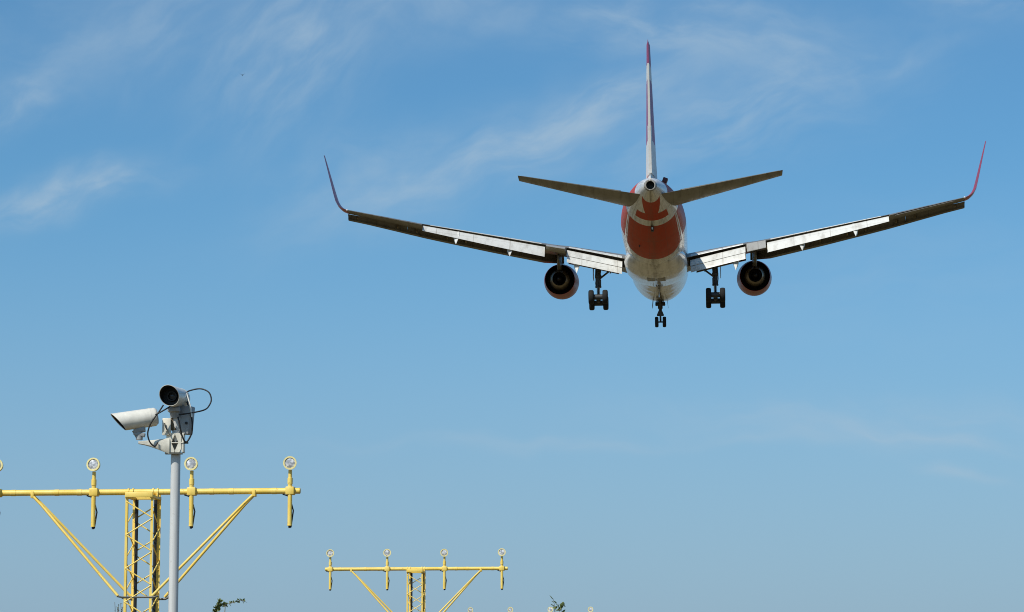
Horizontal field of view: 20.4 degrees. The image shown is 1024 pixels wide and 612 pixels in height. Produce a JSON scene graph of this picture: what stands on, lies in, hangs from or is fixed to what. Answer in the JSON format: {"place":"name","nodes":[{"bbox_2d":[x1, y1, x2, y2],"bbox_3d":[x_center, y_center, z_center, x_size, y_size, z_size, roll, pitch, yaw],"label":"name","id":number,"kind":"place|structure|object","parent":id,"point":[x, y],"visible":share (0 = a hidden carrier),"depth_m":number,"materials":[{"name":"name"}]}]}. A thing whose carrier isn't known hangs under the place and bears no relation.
{"place":"outdoors","nodes":[
{"label":"outdoors","id":0,"kind":"place"},
{"bbox_2d":[0,456,300,611],"bbox_3d":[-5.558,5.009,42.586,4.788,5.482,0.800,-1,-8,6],"label":"approach light mast","id":1,"kind":"object","parent":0,"point":[191,491],"visible":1,"depth_m":42.81,"materials":[{"name":"yellow metal"}]},
{"bbox_2d":[111,385,211,611],"bbox_3d":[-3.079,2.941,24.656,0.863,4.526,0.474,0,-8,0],"label":"camera pole","id":2,"kind":"object","parent":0,"point":[179,423],"visible":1,"depth_m":24.89,"materials":[{"name":"metal"}]},
{"bbox_2d":[213,598,244,611],"bbox_3d":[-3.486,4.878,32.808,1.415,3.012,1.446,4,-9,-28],"label":"shrub","id":3,"kind":"object","parent":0,"point":[219,604],"visible":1,"depth_m":33.00,"materials":[{"name":"green plant"}]},
{"bbox_2d":[325,548,507,611],"bbox_3d":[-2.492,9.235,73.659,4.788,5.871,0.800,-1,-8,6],"label":"approach light mast","id":4,"kind":"object","parent":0,"point":[444,568],"visible":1,"depth_m":73.93,"materials":[{"name":"yellow metal"}]},
{"bbox_2d":[0,0,1023,611],"label":"sky","id":5,"kind":"structure","parent":0,"point":[846,434],"materials":[{"name":"blue"}]},
{"bbox_2d":[468,607,592,611],"bbox_3d":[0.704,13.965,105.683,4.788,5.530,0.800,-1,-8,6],"label":"approach light mast","id":6,"kind":"object","parent":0,"point":[510,609],"visible":1,"depth_m":105.99,"materials":[{"name":"yellow metal"}]},
{"bbox_2d":[550,596,565,611],"bbox_3d":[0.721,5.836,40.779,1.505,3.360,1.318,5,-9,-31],"label":"shrub","id":7,"kind":"object","parent":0,"point":[562,604],"visible":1,"depth_m":40.99,"materials":[{"name":"green plant"}]},
{"bbox_2d":[324,40,985,326],"bbox_3d":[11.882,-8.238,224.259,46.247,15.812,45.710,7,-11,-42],"label":"passenger jet","id":8,"kind":"object","parent":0,"point":[657,262],"visible":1,"depth_m":223.54,"materials":[{"name":"paint"}]}
]}

